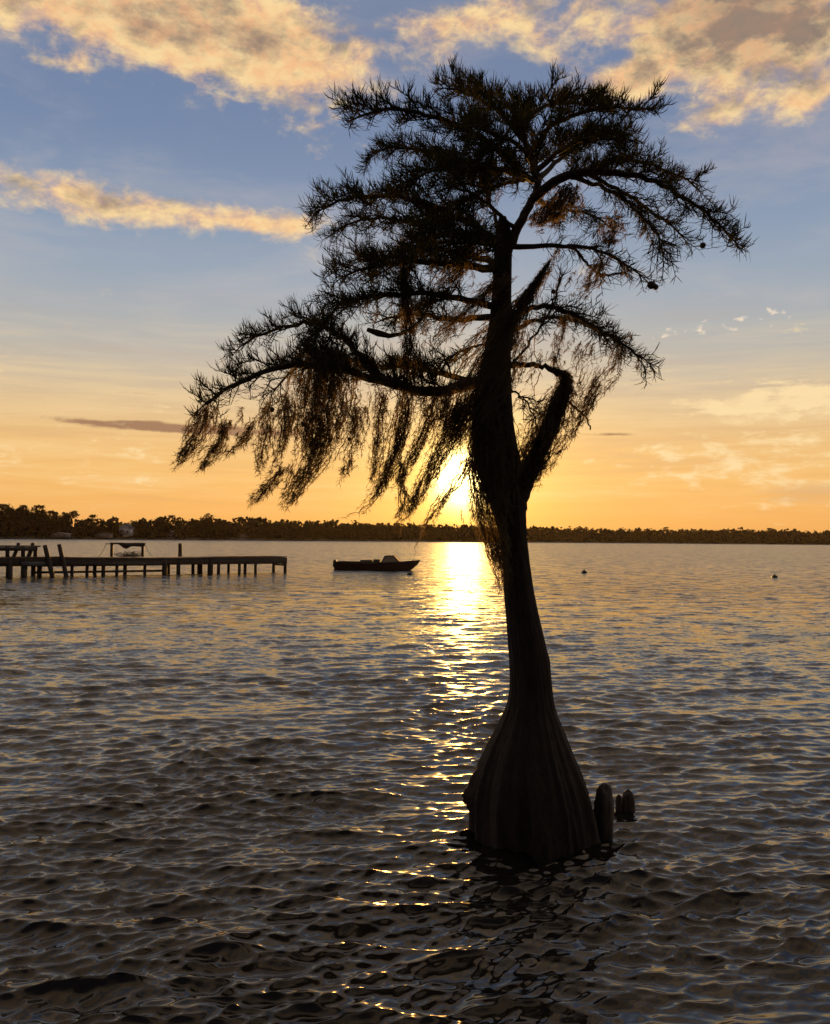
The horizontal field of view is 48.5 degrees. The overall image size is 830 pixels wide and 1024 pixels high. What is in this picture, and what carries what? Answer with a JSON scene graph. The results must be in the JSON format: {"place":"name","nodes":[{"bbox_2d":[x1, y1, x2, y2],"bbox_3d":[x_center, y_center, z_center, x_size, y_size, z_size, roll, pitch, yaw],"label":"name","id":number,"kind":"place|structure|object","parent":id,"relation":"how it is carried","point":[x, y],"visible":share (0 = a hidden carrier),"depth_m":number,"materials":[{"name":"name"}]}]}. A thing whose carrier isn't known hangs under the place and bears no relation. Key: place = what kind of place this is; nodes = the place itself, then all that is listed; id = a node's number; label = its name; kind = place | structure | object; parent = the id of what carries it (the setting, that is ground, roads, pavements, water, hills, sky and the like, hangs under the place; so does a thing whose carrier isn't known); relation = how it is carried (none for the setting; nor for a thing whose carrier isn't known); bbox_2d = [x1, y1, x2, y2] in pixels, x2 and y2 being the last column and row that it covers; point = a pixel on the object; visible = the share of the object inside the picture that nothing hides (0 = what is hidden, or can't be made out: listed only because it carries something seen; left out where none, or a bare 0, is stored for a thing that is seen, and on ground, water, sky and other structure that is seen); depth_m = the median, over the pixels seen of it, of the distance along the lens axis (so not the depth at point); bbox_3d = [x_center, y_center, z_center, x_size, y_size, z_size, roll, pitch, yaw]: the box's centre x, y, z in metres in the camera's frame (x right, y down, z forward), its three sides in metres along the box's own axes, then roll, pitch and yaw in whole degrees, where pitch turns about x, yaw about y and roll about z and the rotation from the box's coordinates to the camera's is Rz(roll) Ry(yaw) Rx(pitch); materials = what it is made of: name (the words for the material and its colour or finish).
{"place":"outdoors","nodes":[
{"label":"outdoors","id":0,"kind":"place"},
{"bbox_2d":[0,539,829,1023],"bbox_3d":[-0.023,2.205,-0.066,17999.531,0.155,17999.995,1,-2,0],"label":"lake water","id":1,"kind":"structure","parent":0,"point":[232,797],"depth_m":8.12,"materials":[{"name":"black liquid"}]},
{"bbox_2d":[43,545,54,576],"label":"mooring post","id":2,"kind":"object","parent":1,"relation":"in","point":[49,562],"visible":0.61,"depth_m":48.82,"materials":[{"name":"brown wood"}]},
{"bbox_2d":[57,544,68,575],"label":"mooring post","id":3,"kind":"object","parent":1,"relation":"in","point":[62,560],"visible":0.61,"depth_m":49.27,"materials":[{"name":"brown wood"}]},
{"bbox_2d":[0,556,286,576],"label":"dock","id":4,"kind":"object","parent":1,"relation":"in","point":[10,562],"visible":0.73,"depth_m":52.29,"materials":[{"name":"brown wood"}]},
{"bbox_2d":[12,542,20,556],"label":"mooring post","id":5,"kind":"object","parent":4,"relation":"on","point":[14,554],"visible":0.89,"depth_m":48.64,"materials":[{"name":"brown wood"}]},
{"bbox_2d":[0,545,40,556],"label":"bench","id":6,"kind":"object","parent":4,"relation":"on","point":[7,549],"visible":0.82,"depth_m":48.54,"materials":[{"name":"brown wood"}]},
{"bbox_2d":[26,542,34,556],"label":"mooring post","id":7,"kind":"object","parent":4,"relation":"on","point":[29,553],"visible":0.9,"depth_m":49.08,"materials":[{"name":"brown wood"}]},
{"bbox_2d":[21,562,45,565],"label":"fender board","id":8,"kind":"object","parent":4,"relation":"attached to","point":[33,563],"visible":1,"depth_m":48.45,"materials":[{"name":"brown wood"}]},
{"bbox_2d":[98,542,152,556],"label":"canvas frame","id":9,"kind":"object","parent":4,"relation":"on","point":[128,545],"visible":1,"depth_m":52.38,"materials":[{"name":"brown wood"}]},
{"bbox_2d":[114,551,142,556],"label":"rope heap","id":10,"kind":"object","parent":4,"relation":"on","point":[133,554],"visible":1,"depth_m":52.67,"materials":[{"name":"brown fabric"}]},
{"bbox_2d":[178,543,181,556],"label":"mooring post","id":11,"kind":"object","parent":4,"relation":"on","point":[179,549],"visible":1,"depth_m":54.25,"materials":[{"name":"brown wood"}]},
{"bbox_2d":[333,555,419,569],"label":"motorboat","id":12,"kind":"object","parent":1,"relation":"on","point":[391,562],"visible":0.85,"depth_m":63.74,"materials":[{"name":"black metal"}]},
{"bbox_2d":[179,53,757,865],"bbox_3d":[0.482,-0.535,6.994,4.256,6.738,2.924,1,-2,0],"label":"bald cypress","id":13,"kind":"object","parent":1,"relation":"in","point":[525,789],"visible":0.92,"depth_m":6.73,"materials":[{"name":"brown plant"}]},
{"bbox_2d":[170,402,220,471],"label":"spanish moss","id":14,"kind":"object","parent":13,"relation":"hanging from","point":[184,452],"visible":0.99,"depth_m":6.41,"materials":[{"name":"black plant"}]},
{"bbox_2d":[192,416,231,474],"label":"spanish moss","id":15,"kind":"object","parent":13,"relation":"hanging from","point":[223,433],"visible":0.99,"depth_m":6.42,"materials":[{"name":"black plant"}]},
{"bbox_2d":[216,421,256,460],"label":"spanish moss","id":16,"kind":"object","parent":13,"relation":"hanging from","point":[249,429],"visible":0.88,"depth_m":6.46,"materials":[{"name":"black plant"}]},
{"bbox_2d":[249,398,275,479],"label":"spanish moss","id":17,"kind":"object","parent":13,"relation":"hanging from","point":[264,427],"visible":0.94,"depth_m":6.50,"materials":[{"name":"black plant"}]},
{"bbox_2d":[247,459,293,510],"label":"spanish moss","id":18,"kind":"object","parent":13,"relation":"hanging from","point":[278,474],"visible":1,"depth_m":6.49,"materials":[{"name":"plant"}]},
{"bbox_2d":[266,393,302,470],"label":"spanish moss","id":19,"kind":"object","parent":13,"relation":"hanging from","point":[284,417],"visible":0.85,"depth_m":6.52,"materials":[{"name":"black plant"}]},
{"bbox_2d":[276,418,347,512],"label":"spanish moss","id":20,"kind":"object","parent":13,"relation":"hanging from","point":[307,473],"visible":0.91,"depth_m":6.56,"materials":[{"name":"plant"}]},
{"bbox_2d":[277,334,368,470],"bbox_3d":[-0.657,-0.760,6.588,0.682,1.031,0.699,1,-2,0],"label":"spanish moss","id":21,"kind":"object","parent":13,"relation":"hanging from","point":[322,379],"visible":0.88,"depth_m":6.52,"materials":[{"name":"black plant"}]},
{"bbox_2d":[337,404,371,486],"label":"spanish moss","id":22,"kind":"object","parent":13,"relation":"hanging from","point":[356,438],"visible":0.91,"depth_m":6.66,"materials":[{"name":"black plant"}]},
{"bbox_2d":[365,385,394,489],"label":"spanish moss","id":23,"kind":"object","parent":13,"relation":"hanging from","point":[380,415],"visible":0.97,"depth_m":6.71,"materials":[{"name":"black plant"}]},
{"bbox_2d":[344,237,423,518],"bbox_3d":[-0.237,-0.972,6.658,0.620,2.071,0.261,1,-2,0],"label":"spanish moss","id":24,"kind":"object","parent":13,"relation":"hanging from","point":[402,427],"visible":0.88,"depth_m":6.63,"materials":[{"name":"brown plant"}]},
{"bbox_2d":[393,458,411,524],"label":"spanish moss","id":25,"kind":"object","parent":13,"relation":"hanging from","point":[402,473],"visible":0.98,"depth_m":6.70,"materials":[{"name":"brown plant"}]},
{"bbox_2d":[390,388,443,493],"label":"spanish moss","id":26,"kind":"object","parent":13,"relation":"hanging from","point":[415,454],"visible":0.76,"depth_m":6.85,"materials":[{"name":"black plant"}]},
{"bbox_2d":[399,399,475,533],"bbox_3d":[0.167,-0.319,6.756,0.574,1.033,0.338,1,-2,0],"label":"spanish moss","id":27,"kind":"object","parent":13,"relation":"hanging from","point":[433,464],"visible":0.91,"depth_m":6.73,"materials":[{"name":"plant"}]},
{"bbox_2d":[399,247,490,323],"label":"spanish moss","id":28,"kind":"object","parent":13,"relation":"hanging from","point":[455,271],"visible":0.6,"depth_m":6.79,"materials":[{"name":"plant"}]},
{"bbox_2d":[414,451,478,555],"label":"spanish moss","id":29,"kind":"object","parent":13,"relation":"hanging from","point":[452,490],"visible":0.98,"depth_m":6.75,"materials":[{"name":"brown plant"}]},
{"bbox_2d":[423,269,517,358],"bbox_3d":[0.406,-1.457,6.837,0.710,0.680,0.272,1,-2,0],"label":"spanish moss","id":30,"kind":"object","parent":13,"relation":"hanging from","point":[493,286],"visible":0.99,"depth_m":6.83,"materials":[{"name":"brown plant"}]},
{"bbox_2d":[462,440,484,533],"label":"spanish moss","id":31,"kind":"object","parent":13,"relation":"hanging from","point":[472,518],"visible":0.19,"depth_m":6.93,"materials":[{"name":"plant"}]},
{"bbox_2d":[415,258,551,469],"bbox_3d":[0.512,-1.078,6.729,0.836,1.606,0.836,0,-2,33],"label":"spanish moss","id":32,"kind":"object","parent":13,"relation":"hanging from","point":[510,323],"visible":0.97,"depth_m":6.70,"materials":[{"name":"black plant"}]},
{"bbox_2d":[457,388,520,596],"bbox_3d":[0.523,-0.127,6.794,0.468,1.588,0.462,2,-2,-35],"label":"spanish moss","id":33,"kind":"object","parent":13,"relation":"hanging from","point":[495,547],"visible":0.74,"depth_m":6.76,"materials":[{"name":"plant"}]},
{"bbox_2d":[458,423,544,525],"bbox_3d":[0.655,-0.279,6.796,0.578,0.778,0.587,-1,-2,41],"label":"spanish moss","id":34,"kind":"object","parent":13,"relation":"attached to","point":[498,503],"visible":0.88,"depth_m":6.72,"materials":[{"name":"brown plant"}]},
{"bbox_2d":[527,385,554,448],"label":"spanish moss","id":35,"kind":"object","parent":13,"relation":"hanging from","point":[540,408],"visible":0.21,"depth_m":7.02,"materials":[{"name":"black plant"}]},
{"bbox_2d":[524,243,564,292],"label":"spanish moss","id":36,"kind":"object","parent":13,"relation":"attached to","point":[555,253],"visible":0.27,"depth_m":7.07,"materials":[{"name":"plant"}]},
{"bbox_2d":[517,365,579,495],"bbox_3d":[1.015,-0.596,6.933,0.554,1.071,0.445,1,-2,-15],"label":"spanish moss","id":37,"kind":"object","parent":13,"relation":"hanging from","point":[566,376],"visible":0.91,"depth_m":6.89,"materials":[{"name":"black plant"}]},
{"bbox_2d":[522,181,586,233],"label":"spanish moss","id":38,"kind":"object","parent":13,"relation":"hanging from","point":[550,210],"visible":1,"depth_m":6.96,"materials":[{"name":"brown plant"}]},
{"bbox_2d":[550,313,572,366],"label":"spanish moss","id":39,"kind":"object","parent":13,"relation":"hanging from","point":[564,328],"visible":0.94,"depth_m":7.00,"materials":[{"name":"brown plant"}]},
{"bbox_2d":[547,376,600,471],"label":"spanish moss","id":40,"kind":"object","parent":13,"relation":"hanging from","point":[580,422],"visible":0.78,"depth_m":6.91,"materials":[{"name":"black plant"}]},
{"bbox_2d":[556,341,597,405],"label":"spanish moss","id":41,"kind":"object","parent":13,"relation":"hanging from","point":[582,357],"visible":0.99,"depth_m":6.92,"materials":[{"name":"plant"}]},
{"bbox_2d":[569,250,614,305],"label":"spanish moss","id":42,"kind":"object","parent":13,"relation":"hanging from","point":[590,272],"visible":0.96,"depth_m":6.96,"materials":[{"name":"plant"}]},
{"bbox_2d":[577,342,626,421],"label":"spanish moss","id":43,"kind":"object","parent":13,"relation":"hanging from","point":[617,359],"visible":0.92,"depth_m":6.80,"materials":[{"name":"plant"}]},
{"bbox_2d":[597,209,626,247],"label":"spanish moss","id":44,"kind":"object","parent":13,"relation":"hanging from","point":[613,231],"visible":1,"depth_m":6.74,"materials":[{"name":"brown plant"}]},
{"bbox_2d":[593,783,613,841],"bbox_3d":[1.407,2.344,6.887,0.170,0.643,0.154,1,-2,0],"label":"cypress knee","id":45,"kind":"object","parent":1,"relation":"in","point":[603,809],"visible":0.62,"depth_m":6.84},
{"bbox_2d":[615,794,621,810],"bbox_3d":[1.652,2.485,7.467,0.065,0.400,0.059,0,-2,15],"label":"cypress knee","id":46,"kind":"object","parent":1,"relation":"in","point":[618,805],"visible":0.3,"depth_m":7.45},
{"bbox_2d":[622,789,635,811],"bbox_3d":[1.730,2.466,7.474,0.134,0.440,0.110,1,-2,0],"label":"cypress knee","id":47,"kind":"object","parent":1,"relation":"in","point":[628,802],"visible":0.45,"depth_m":7.44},
{"bbox_2d":[0,535,829,544],"bbox_3d":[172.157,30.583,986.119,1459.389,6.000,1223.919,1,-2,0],"label":"bank","id":48,"kind":"structure","parent":0,"point":[158,538],"depth_m":624.52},
{"bbox_2d":[0,504,9,520],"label":"pine tree","id":49,"kind":"object","parent":48,"relation":"on","point":[4,506],"visible":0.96,"depth_m":500.03,"materials":[{"name":"green plant"}]},
{"bbox_2d":[6,506,15,520],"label":"pine tree","id":50,"kind":"object","parent":48,"relation":"on","point":[12,510],"visible":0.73,"depth_m":504.86,"materials":[{"name":"green plant"}]},
{"bbox_2d":[14,505,30,515],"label":"pine tree","id":51,"kind":"object","parent":48,"relation":"on","point":[21,507],"visible":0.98,"depth_m":503.90,"materials":[{"name":"green plant"}]},
{"bbox_2d":[28,504,44,518],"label":"pine tree","id":52,"kind":"object","parent":48,"relation":"on","point":[38,506],"visible":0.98,"depth_m":508.80,"materials":[{"name":"green plant"}]},
{"bbox_2d":[36,509,51,516],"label":"pine tree","id":53,"kind":"object","parent":48,"relation":"on","point":[44,513],"visible":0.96,"depth_m":511.48,"materials":[{"name":"green plant"}]},
{"bbox_2d":[45,510,60,517],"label":"pine tree","id":54,"kind":"object","parent":48,"relation":"on","point":[52,512],"visible":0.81,"depth_m":514.72,"materials":[{"name":"green plant"}]},
{"bbox_2d":[51,532,70,537],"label":"boathouse","id":55,"kind":"object","parent":48,"relation":"on","point":[61,534],"visible":0.99,"depth_m":497.30,"materials":[{"name":"metal"}]},
{"bbox_2d":[68,510,79,518],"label":"pine tree","id":56,"kind":"object","parent":48,"relation":"on","point":[73,514],"visible":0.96,"depth_m":524.01,"materials":[{"name":"green plant"}]},
{"bbox_2d":[88,514,97,520],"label":"pine tree","id":57,"kind":"object","parent":48,"relation":"on","point":[92,516],"visible":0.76,"depth_m":533.74,"materials":[{"name":"green plant"}]},
{"bbox_2d":[96,532,112,537],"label":"boathouse","id":58,"kind":"object","parent":48,"relation":"on","point":[106,535],"visible":1,"depth_m":512.28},
{"bbox_2d":[119,523,134,535],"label":"house","id":59,"kind":"structure","parent":48,"relation":"on","point":[127,528],"depth_m":525.90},
{"bbox_2d":[167,515,176,524],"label":"pine tree","id":60,"kind":"object","parent":48,"relation":"on","point":[174,519],"visible":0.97,"depth_m":569.54,"materials":[{"name":"green plant"}]},
{"bbox_2d":[199,513,213,520],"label":"pine tree","id":61,"kind":"object","parent":48,"relation":"on","point":[207,516],"visible":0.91,"depth_m":599.85,"materials":[{"name":"green plant"}]},
{"bbox_2d":[0,508,829,543],"bbox_3d":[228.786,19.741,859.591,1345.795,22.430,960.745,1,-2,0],"label":"woods","id":62,"kind":"object","parent":48,"relation":"on","point":[19,525],"visible":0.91,"depth_m":664.35,"materials":[{"name":"green plant"}]},
{"bbox_2d":[0,0,829,533],"label":"sky","id":63,"kind":"structure","parent":0,"point":[157,157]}
]}

